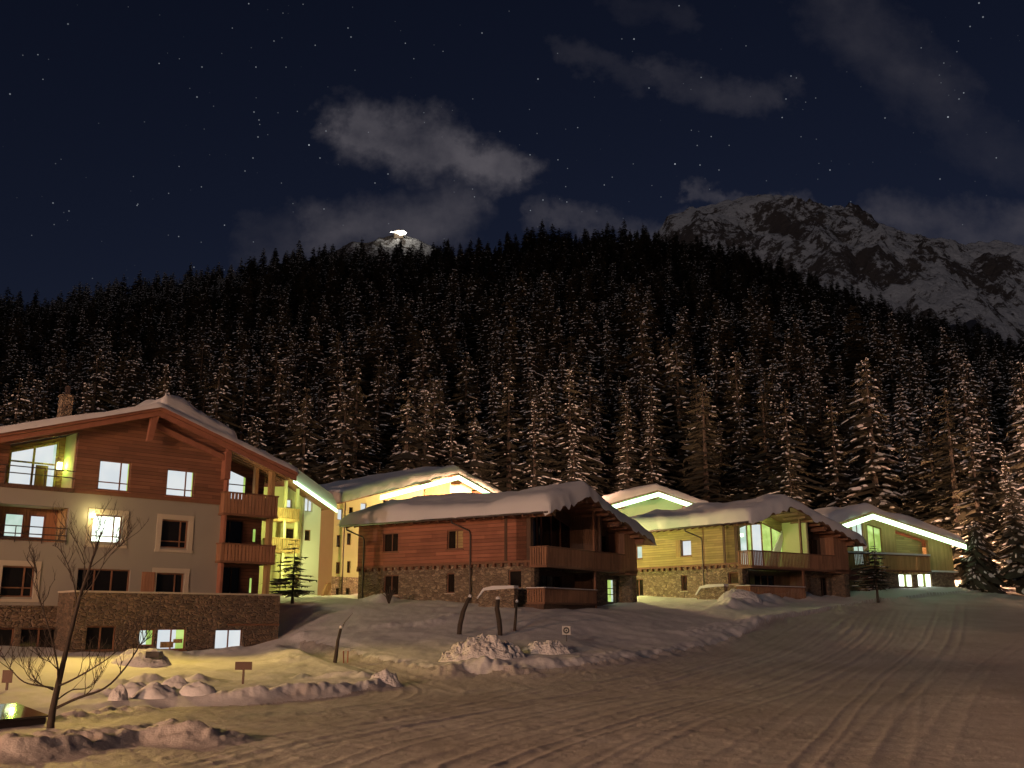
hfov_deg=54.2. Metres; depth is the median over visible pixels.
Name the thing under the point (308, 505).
window
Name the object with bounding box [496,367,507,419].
spruce tree
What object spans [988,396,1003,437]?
spruce tree
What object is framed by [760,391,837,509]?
spruce tree
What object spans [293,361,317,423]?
spruce tree
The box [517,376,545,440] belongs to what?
spruce tree
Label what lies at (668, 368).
spruce tree
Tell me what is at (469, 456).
spruce tree
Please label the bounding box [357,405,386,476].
spruce tree
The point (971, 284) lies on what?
rocky mountain
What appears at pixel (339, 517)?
window
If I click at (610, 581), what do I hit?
door
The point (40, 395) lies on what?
spruce tree
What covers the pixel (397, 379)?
spruce tree
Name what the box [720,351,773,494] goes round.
spruce tree
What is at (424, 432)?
spruce tree
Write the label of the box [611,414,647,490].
spruce tree
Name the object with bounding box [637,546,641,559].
window
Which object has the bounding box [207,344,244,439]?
spruce tree
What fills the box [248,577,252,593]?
window
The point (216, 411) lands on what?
spruce tree
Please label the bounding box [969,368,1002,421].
spruce tree
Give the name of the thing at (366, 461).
spruce tree
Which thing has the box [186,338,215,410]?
spruce tree
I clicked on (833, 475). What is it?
spruce tree
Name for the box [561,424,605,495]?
spruce tree
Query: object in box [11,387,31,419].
spruce tree
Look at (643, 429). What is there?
spruce tree
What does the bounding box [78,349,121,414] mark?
spruce tree
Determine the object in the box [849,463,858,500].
spruce tree
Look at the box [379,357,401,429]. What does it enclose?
spruce tree
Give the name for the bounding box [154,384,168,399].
spruce tree
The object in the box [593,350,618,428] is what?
spruce tree
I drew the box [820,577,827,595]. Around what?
door
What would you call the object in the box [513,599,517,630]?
pruned trunk
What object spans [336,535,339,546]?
window
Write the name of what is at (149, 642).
window
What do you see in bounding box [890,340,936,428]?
spruce tree
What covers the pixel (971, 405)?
spruce tree
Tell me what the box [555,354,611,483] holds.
spruce tree
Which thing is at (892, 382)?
spruce tree
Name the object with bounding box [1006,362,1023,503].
spruce tree
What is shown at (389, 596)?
shrub
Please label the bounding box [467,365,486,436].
spruce tree
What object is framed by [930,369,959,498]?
spruce tree
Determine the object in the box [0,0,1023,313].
sky
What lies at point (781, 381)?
spruce tree
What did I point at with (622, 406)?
spruce tree
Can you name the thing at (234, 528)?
balcony door
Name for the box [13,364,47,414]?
spruce tree
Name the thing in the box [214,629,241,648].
window
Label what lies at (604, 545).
window
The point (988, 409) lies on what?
spruce tree
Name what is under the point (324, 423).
spruce tree
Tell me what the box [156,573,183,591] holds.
window
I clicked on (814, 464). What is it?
spruce tree
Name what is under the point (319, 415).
spruce tree
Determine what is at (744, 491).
spruce tree
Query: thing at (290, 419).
spruce tree
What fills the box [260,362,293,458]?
spruce tree
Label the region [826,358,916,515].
spruce tree
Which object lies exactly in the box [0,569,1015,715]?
snow ground
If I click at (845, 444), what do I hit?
spruce tree
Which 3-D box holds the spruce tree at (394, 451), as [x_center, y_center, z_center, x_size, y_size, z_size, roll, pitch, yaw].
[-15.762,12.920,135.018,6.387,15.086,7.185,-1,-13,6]
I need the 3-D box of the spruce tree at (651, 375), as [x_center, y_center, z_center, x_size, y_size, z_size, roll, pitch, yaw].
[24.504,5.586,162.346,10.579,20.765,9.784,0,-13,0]
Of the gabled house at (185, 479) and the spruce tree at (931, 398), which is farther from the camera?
the spruce tree at (931, 398)
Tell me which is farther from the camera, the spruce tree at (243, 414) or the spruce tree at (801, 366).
the spruce tree at (801, 366)
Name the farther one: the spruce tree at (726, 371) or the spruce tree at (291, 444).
the spruce tree at (726, 371)
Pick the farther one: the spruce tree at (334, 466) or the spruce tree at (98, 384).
the spruce tree at (98, 384)
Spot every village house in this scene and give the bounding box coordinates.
[258,450,336,595]
[317,465,501,595]
[602,484,707,516]
[814,503,966,590]
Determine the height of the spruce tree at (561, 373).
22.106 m
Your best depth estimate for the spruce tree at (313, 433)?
140.55 m
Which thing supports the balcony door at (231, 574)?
in the gabled house at (185, 479)
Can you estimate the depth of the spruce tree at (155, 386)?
175.09 m
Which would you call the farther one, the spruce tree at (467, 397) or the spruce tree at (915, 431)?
the spruce tree at (467, 397)
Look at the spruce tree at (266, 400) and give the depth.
170.34 m
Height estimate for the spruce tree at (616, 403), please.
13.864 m
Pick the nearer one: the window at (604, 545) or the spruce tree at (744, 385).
the window at (604, 545)
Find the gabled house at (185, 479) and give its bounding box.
[0,386,299,652]
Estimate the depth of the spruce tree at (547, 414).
146.04 m
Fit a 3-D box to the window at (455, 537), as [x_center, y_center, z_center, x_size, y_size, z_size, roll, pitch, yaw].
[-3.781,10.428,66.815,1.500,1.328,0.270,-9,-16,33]
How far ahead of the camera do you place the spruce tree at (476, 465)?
123.10 m
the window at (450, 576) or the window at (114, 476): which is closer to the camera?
the window at (114, 476)
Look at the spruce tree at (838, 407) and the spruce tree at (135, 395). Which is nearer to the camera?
the spruce tree at (838, 407)
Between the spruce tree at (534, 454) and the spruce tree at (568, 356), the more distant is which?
the spruce tree at (568, 356)
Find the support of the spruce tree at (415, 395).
on the hillside
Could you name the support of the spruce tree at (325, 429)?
on the hillside
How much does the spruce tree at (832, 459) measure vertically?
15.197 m
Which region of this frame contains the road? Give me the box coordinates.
[0,589,1023,767]
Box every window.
[0,566,34,596]
[0,628,13,645]
[2,512,24,537]
[19,628,53,647]
[28,515,45,538]
[76,568,129,590]
[85,626,115,650]
[91,514,121,543]
[96,460,130,493]
[138,629,153,645]
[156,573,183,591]
[156,628,186,650]
[160,519,187,548]
[164,469,194,498]
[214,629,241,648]
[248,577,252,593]
[252,528,256,542]
[286,528,293,539]
[287,499,291,507]
[304,498,311,511]
[304,530,309,540]
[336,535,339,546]
[336,562,339,573]
[337,509,341,519]
[347,533,350,544]
[347,561,349,572]
[361,503,365,509]
[381,533,398,552]
[384,575,398,595]
[444,573,454,593]
[445,530,463,549]
[509,570,521,588]
[602,535,606,551]
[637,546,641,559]
[637,579,642,595]
[675,540,691,556]
[680,575,687,591]
[728,572,738,584]
[808,538,818,553]
[898,574,912,586]
[918,574,931,586]
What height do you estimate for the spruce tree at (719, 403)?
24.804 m
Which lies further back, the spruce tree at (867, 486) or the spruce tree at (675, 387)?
the spruce tree at (675, 387)
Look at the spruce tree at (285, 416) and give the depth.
157.59 m
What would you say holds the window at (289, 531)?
in the village house at (304, 500)
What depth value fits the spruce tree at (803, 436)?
149.80 m
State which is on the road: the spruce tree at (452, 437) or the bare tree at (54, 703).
the bare tree at (54, 703)
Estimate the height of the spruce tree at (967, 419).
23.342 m
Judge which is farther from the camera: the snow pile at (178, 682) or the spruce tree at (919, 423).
the spruce tree at (919, 423)
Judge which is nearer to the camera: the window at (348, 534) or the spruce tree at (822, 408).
the window at (348, 534)
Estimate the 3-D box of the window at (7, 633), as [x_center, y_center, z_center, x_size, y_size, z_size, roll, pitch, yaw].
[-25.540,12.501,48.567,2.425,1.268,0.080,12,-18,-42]
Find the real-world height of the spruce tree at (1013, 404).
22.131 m
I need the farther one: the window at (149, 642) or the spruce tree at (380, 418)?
the spruce tree at (380, 418)
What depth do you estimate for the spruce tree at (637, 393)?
171.53 m
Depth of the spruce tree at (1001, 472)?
129.50 m
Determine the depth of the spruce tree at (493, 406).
155.19 m
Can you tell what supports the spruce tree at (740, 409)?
on the hillside
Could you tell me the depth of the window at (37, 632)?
50.12 m
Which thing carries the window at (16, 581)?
in the gabled house at (185, 479)
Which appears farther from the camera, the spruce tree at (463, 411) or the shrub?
the spruce tree at (463, 411)
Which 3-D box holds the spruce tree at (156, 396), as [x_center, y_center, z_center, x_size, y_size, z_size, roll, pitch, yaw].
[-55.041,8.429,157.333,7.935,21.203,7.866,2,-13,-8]
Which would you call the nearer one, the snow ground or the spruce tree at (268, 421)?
the snow ground
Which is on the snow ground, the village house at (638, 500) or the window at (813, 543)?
the village house at (638, 500)
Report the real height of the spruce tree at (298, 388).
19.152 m
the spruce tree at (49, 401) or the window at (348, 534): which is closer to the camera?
the window at (348, 534)
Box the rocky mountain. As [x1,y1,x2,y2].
[652,194,1023,345]
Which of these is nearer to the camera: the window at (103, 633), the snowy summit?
the window at (103, 633)
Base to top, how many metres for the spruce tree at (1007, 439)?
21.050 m
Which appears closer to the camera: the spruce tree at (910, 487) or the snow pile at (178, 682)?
the snow pile at (178, 682)
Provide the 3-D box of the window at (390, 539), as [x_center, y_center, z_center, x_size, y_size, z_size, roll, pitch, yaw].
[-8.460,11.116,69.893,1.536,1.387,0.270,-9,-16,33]
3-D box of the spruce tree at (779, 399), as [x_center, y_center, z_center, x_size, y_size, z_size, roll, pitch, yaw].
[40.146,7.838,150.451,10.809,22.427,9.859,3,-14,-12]
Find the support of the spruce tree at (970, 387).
on the hillside
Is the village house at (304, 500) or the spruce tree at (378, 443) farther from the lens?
the spruce tree at (378, 443)
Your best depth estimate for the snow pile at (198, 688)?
33.21 m
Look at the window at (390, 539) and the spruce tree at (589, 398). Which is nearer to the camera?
the window at (390, 539)
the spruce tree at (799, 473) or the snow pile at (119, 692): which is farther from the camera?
the spruce tree at (799, 473)
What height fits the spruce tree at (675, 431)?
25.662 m
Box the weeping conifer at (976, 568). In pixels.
[955,522,1008,593]
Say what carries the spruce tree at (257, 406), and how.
on the hillside
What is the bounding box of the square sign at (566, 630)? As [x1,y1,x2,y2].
[562,626,569,640]
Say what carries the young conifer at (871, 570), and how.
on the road
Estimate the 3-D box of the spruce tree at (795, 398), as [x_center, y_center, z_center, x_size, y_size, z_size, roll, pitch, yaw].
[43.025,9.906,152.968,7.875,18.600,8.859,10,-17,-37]
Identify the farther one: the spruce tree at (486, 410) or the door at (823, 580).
the spruce tree at (486, 410)
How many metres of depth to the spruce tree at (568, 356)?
172.75 m
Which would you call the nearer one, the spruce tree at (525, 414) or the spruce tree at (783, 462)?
the spruce tree at (783, 462)
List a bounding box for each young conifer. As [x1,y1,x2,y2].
[259,540,319,603]
[847,546,894,602]
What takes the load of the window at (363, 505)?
in the village house at (338, 555)
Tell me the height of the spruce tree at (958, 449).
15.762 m
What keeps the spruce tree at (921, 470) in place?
on the hillside
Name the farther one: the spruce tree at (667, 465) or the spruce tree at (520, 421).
the spruce tree at (520, 421)
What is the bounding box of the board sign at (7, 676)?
[1,670,12,689]
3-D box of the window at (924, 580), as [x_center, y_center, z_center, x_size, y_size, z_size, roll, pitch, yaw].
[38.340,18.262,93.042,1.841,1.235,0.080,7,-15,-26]
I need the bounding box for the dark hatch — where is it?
[145,651,162,657]
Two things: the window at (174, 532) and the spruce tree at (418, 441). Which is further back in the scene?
the spruce tree at (418, 441)
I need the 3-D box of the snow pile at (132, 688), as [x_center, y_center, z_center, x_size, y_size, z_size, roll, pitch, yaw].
[-12.728,10.465,33.491,1.598,0.953,1.280,0,-13,0]
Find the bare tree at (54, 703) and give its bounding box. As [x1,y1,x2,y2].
[0,498,163,728]
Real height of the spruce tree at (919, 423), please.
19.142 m
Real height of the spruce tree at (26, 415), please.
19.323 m
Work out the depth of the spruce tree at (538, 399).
147.95 m
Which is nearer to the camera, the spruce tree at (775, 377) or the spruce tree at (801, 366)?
the spruce tree at (775, 377)
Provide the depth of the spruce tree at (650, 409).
157.71 m
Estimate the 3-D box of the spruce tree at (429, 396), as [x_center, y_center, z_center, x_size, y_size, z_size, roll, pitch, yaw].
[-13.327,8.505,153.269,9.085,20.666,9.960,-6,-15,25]
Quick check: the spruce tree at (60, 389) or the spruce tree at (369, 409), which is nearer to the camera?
the spruce tree at (369, 409)
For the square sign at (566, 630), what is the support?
on the snow ground
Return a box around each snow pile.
[108,684,127,700]
[111,648,171,666]
[123,682,145,696]
[131,682,177,698]
[161,675,188,688]
[179,681,215,695]
[370,669,402,686]
[438,633,526,661]
[521,640,573,654]
[718,589,762,603]
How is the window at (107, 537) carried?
in the gabled house at (185, 479)
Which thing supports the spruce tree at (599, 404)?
on the hillside
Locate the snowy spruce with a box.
[993,472,1023,594]
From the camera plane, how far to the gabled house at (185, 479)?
53.96 m
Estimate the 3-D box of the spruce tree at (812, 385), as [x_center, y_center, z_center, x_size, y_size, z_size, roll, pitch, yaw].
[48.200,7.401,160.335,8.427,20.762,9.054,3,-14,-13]
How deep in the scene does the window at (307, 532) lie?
77.50 m
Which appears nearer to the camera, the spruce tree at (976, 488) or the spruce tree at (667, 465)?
the spruce tree at (976, 488)
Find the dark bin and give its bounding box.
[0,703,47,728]
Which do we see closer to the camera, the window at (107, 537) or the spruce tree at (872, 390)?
the window at (107, 537)
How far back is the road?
28.07 m
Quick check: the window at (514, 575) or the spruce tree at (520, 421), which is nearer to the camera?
the window at (514, 575)
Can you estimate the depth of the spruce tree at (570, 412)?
133.25 m
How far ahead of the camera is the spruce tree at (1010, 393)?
176.38 m
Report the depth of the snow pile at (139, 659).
45.28 m
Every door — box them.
[222,566,240,592]
[225,520,242,547]
[541,575,560,601]
[607,579,613,602]
[754,574,774,592]
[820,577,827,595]
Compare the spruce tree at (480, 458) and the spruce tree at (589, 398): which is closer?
the spruce tree at (480, 458)
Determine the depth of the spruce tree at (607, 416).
164.09 m
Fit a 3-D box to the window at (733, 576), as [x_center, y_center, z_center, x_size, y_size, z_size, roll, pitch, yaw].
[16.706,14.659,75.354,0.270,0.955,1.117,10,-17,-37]
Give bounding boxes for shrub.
[382,586,395,603]
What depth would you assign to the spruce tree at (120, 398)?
157.35 m
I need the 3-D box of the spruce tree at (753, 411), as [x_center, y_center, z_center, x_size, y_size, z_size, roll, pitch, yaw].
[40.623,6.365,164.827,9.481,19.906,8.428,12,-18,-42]
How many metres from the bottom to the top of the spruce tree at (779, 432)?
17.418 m
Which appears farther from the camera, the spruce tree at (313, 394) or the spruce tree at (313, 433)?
the spruce tree at (313, 394)
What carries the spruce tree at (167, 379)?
on the hillside
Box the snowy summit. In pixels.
[309,234,455,262]
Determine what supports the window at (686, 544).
in the timber chalet at (781, 545)
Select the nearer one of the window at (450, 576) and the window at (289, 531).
the window at (450, 576)
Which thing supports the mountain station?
on the snowy summit
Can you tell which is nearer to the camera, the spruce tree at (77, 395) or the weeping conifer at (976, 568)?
the weeping conifer at (976, 568)
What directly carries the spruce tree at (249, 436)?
on the hillside
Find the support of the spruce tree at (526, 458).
on the hillside
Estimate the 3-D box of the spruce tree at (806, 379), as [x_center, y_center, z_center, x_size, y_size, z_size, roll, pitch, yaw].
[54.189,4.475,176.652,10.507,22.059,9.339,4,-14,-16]
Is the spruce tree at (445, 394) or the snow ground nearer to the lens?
the snow ground
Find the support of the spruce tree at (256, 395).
on the hillside
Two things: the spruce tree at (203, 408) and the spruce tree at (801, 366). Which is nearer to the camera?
the spruce tree at (203, 408)
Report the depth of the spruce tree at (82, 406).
140.34 m
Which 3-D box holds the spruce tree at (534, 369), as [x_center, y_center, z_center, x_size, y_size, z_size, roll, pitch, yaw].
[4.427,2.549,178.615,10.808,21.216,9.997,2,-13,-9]
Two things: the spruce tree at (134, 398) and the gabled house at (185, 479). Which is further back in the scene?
the spruce tree at (134, 398)
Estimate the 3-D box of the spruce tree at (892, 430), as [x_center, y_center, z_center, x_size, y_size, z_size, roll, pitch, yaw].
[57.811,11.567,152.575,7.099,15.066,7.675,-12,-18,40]
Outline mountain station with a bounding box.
[393,229,405,238]
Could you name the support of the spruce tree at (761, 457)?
on the hillside
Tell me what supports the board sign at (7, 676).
on the snow ground
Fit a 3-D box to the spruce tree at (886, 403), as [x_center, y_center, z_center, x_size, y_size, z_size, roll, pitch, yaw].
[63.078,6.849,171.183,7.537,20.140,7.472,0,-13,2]
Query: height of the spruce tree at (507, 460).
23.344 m
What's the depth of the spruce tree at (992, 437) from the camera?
140.60 m
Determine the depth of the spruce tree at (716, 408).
140.74 m
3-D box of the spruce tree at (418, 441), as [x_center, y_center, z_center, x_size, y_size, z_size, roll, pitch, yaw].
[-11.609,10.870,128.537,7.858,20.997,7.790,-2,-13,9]
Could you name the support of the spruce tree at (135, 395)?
on the hillside
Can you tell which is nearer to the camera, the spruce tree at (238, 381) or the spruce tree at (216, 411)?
the spruce tree at (216, 411)
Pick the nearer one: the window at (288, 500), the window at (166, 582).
the window at (166, 582)
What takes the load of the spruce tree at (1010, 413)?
on the hillside
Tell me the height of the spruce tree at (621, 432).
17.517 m
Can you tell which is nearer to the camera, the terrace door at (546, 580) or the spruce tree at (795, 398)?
the terrace door at (546, 580)
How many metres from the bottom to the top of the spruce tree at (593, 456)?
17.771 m
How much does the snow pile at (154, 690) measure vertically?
1.102 m
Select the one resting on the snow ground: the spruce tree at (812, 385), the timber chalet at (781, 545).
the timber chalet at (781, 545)
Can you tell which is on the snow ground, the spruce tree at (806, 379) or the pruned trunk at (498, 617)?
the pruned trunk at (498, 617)
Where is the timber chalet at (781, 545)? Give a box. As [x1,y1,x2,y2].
[630,494,866,599]
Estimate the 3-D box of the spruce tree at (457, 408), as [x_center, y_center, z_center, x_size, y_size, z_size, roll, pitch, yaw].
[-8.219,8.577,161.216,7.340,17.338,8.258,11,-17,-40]
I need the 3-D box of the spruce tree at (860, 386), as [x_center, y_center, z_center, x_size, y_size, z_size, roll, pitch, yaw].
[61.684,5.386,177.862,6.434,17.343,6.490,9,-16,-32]
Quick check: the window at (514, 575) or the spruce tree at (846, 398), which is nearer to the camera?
the window at (514, 575)
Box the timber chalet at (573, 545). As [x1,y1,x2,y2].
[338,481,656,609]
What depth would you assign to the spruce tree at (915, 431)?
149.22 m
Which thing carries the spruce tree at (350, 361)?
on the hillside
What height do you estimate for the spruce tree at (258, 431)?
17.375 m
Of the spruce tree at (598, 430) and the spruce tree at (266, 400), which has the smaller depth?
the spruce tree at (598, 430)
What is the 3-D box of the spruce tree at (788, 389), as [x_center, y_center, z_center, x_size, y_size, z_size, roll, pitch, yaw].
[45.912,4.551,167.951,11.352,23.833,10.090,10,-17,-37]
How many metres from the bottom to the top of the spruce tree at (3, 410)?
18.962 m
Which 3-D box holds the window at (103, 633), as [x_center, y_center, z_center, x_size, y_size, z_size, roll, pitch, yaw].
[-20.662,12.745,50.093,1.494,1.211,0.080,12,-18,-42]
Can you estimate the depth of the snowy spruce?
92.39 m
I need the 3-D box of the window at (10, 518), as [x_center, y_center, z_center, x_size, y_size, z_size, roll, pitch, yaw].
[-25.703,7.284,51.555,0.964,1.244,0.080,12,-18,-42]
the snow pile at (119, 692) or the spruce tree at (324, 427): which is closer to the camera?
the snow pile at (119, 692)
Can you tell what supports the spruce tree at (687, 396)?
on the hillside
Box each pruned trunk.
[333,613,352,662]
[457,594,471,634]
[495,596,501,635]
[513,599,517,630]
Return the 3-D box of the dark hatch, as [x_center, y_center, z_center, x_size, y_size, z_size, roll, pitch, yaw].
[-16.180,12.239,45.238,0.600,0.280,0.520,0,-13,0]
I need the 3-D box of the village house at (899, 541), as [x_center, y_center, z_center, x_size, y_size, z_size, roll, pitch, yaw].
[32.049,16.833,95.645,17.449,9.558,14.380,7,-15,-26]
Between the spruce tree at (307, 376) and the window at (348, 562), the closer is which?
the window at (348, 562)
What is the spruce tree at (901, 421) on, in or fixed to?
on the hillside
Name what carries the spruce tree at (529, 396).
on the hillside
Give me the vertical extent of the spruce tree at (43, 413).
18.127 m
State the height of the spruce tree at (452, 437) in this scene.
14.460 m
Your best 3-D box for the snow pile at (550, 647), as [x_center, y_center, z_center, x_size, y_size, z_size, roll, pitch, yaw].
[1.589,12.073,44.928,2.979,1.131,2.200,0,-13,0]
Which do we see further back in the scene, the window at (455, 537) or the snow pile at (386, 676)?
the window at (455, 537)
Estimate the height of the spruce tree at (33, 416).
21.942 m
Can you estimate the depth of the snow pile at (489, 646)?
42.75 m
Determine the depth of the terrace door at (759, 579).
78.91 m
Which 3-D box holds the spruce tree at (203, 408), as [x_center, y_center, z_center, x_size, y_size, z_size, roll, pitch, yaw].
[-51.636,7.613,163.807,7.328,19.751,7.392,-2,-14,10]
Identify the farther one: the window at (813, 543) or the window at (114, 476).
the window at (813, 543)
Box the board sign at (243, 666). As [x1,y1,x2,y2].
[235,662,251,683]
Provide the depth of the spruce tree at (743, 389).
157.69 m
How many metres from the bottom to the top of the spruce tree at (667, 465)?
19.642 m
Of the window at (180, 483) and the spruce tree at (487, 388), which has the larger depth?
the spruce tree at (487, 388)
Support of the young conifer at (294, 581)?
on the snow ground
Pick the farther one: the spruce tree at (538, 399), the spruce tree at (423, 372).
the spruce tree at (423, 372)
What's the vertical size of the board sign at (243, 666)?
1.496 m
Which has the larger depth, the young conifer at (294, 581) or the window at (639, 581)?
the window at (639, 581)
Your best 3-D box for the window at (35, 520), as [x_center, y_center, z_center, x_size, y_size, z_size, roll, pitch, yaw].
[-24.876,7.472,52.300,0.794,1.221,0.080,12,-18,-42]
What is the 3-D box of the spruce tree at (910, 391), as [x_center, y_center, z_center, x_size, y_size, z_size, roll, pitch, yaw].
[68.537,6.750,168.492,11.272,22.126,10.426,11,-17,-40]
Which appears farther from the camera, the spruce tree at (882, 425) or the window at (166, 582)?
the spruce tree at (882, 425)
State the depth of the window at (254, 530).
60.30 m
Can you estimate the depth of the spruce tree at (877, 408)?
158.55 m
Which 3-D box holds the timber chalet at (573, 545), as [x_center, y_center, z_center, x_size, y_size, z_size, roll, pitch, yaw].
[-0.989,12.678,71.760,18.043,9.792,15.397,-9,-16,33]
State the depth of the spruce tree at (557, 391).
162.99 m
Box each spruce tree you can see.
[0,378,29,424]
[0,384,14,425]
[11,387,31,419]
[12,392,30,421]
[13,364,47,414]
[21,380,47,422]
[25,382,46,419]
[28,367,58,418]
[34,393,50,420]
[47,349,70,417]
[71,382,83,414]
[72,390,89,414]
[76,383,94,413]
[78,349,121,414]
[113,388,127,408]
[129,384,141,406]
[130,397,139,405]
[135,373,154,402]
[148,378,159,399]
[154,371,172,397]
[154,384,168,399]
[157,364,171,396]
[173,369,194,406]
[184,389,193,403]
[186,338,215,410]
[195,372,211,413]
[206,363,244,436]
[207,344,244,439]
[231,366,255,442]
[232,359,254,432]
[239,365,266,440]
[243,344,287,446]
[244,416,259,446]
[249,374,262,415]
[250,417,272,450]
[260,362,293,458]
[261,378,287,450]
[262,375,298,457]
[271,391,302,459]
[275,388,324,483]
[280,379,314,453]
[281,359,293,412]
[281,411,299,457]
[291,399,337,483]
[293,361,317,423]
[306,384,334,465]
[307,371,330,436]
[308,399,364,483]
[310,396,336,477]
[311,361,367,476]
[313,427,336,484]
[314,399,335,457]
[315,331,353,437]
[316,368,380,483]
[342,331,369,418]
[342,375,363,428]
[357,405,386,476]
[358,375,390,466]
[364,355,401,472]
[368,420,387,473]
[378,427,402,471]
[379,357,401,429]
[379,365,404,460]
[384,367,405,441]
[388,375,423,472]
[394,331,436,445]
[401,374,445,451]
[404,390,447,466]
[412,391,437,466]
[426,379,455,454]
[426,380,457,466]
[431,378,453,437]
[435,365,451,437]
[435,410,478,472]
[438,392,453,450]
[441,421,460,455]
[446,352,489,473]
[449,387,475,460]
[452,375,476,433]
[458,402,501,482]
[466,431,484,480]
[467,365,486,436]
[472,427,498,487]
[478,375,517,484]
[479,356,501,428]
[479,378,502,451]
[481,422,499,482]
[482,350,522,445]
[483,371,528,491]
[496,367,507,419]
[503,373,538,475]
[511,381,556,487]
[511,429,537,490]
[513,402,564,490]
[514,380,567,485]
[516,341,545,414]
[516,377,539,447]
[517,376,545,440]
[530,382,561,484]
[543,366,566,460]
[543,369,608,493]
[548,354,575,420]
[551,336,591,424]
[551,377,564,419]
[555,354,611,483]
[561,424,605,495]
[574,365,618,490]
[576,401,611,496]
[588,392,613,467]
[589,407,617,495]
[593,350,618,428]
[597,379,618,467]
[605,376,624,445]
[606,382,639,491]
[610,399,648,489]
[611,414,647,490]
[614,364,645,451]
[615,313,664,434]
[630,371,661,463]
[633,384,688,494]
[635,408,675,488]
[637,357,676,448]
[637,411,672,485]
[642,336,684,447]
[645,387,665,447]
[653,341,695,493]
[665,359,690,418]
[670,373,695,455]
[674,369,730,492]
[682,375,740,492]
[683,350,701,415]
[704,348,746,475]
[709,421,738,502]
[714,359,735,427]
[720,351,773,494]
[722,353,756,438]
[724,387,764,499]
[725,415,764,502]
[738,361,753,417]
[738,388,787,498]
[748,356,763,408]
[748,366,769,415]
[754,354,793,449]
[758,365,800,448]
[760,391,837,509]
[768,345,804,426]
[769,405,798,490]
[774,361,786,411]
[781,388,840,508]
[784,338,825,407]
[786,433,813,507]
[789,375,818,443]
[789,389,810,474]
[792,412,818,468]
[800,349,836,424]
[800,381,839,502]
[803,368,830,440]
[809,378,848,502]
[811,399,861,508]
[818,424,848,502]
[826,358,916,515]
[830,377,853,438]
[830,394,851,468]
[836,390,858,467]
[841,389,867,476]
[845,428,864,502]
[848,401,907,510]
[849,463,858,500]
[850,368,864,426]
[859,362,897,440]
[867,405,906,504]
[870,366,895,441]
[872,397,896,435]
[874,340,909,437]
[875,403,907,510]
[886,413,898,455]
[889,384,942,497]
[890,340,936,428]
[890,396,935,483]
[892,359,941,467]
[896,431,948,523]
[903,447,918,496]
[905,435,943,525]
[909,385,939,472]
[924,398,938,466]
[925,387,942,446]
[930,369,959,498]
[941,358,1013,508]
[944,377,1006,527]
[945,395,989,501]
[945,419,965,490]
[946,427,1001,579]
[964,409,1020,561]
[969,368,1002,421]
[972,387,1009,486]
[977,378,1005,454]
[986,448,1016,506]
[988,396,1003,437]
[998,361,1021,436]
[999,385,1023,505]
[999,403,1018,482]
[1003,377,1023,465]
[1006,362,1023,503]
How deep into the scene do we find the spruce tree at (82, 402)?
165.37 m
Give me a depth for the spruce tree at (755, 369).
179.11 m
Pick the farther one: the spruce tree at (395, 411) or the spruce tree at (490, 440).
the spruce tree at (395, 411)
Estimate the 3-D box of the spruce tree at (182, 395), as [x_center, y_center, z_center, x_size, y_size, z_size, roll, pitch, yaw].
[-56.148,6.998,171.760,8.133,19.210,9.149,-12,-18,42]
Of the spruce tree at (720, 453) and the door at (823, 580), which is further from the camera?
the spruce tree at (720, 453)
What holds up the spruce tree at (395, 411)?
on the hillside
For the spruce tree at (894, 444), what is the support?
on the hillside
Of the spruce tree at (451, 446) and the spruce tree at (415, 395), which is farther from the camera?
the spruce tree at (415, 395)
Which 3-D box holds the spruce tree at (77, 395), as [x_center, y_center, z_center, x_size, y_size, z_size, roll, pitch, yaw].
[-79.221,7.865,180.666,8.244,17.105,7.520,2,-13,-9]
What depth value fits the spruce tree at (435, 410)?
132.90 m
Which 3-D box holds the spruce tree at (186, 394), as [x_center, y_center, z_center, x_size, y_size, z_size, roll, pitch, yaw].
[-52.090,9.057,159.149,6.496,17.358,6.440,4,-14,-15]
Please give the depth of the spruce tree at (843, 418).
155.75 m
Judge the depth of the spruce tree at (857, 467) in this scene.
133.75 m
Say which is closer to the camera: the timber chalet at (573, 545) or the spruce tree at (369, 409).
the timber chalet at (573, 545)
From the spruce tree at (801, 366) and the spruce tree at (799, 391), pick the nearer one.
the spruce tree at (799, 391)
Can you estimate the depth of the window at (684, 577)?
79.22 m
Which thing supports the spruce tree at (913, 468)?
on the hillside
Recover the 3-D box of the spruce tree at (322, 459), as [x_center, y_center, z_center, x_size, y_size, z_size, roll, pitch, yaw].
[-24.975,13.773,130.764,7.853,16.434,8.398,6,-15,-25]
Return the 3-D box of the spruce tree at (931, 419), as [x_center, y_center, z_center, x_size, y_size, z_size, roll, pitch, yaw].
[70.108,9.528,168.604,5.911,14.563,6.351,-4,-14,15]
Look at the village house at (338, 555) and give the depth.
87.53 m
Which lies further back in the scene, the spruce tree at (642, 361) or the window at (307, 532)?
the spruce tree at (642, 361)
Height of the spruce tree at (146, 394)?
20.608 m
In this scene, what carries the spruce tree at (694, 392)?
on the hillside

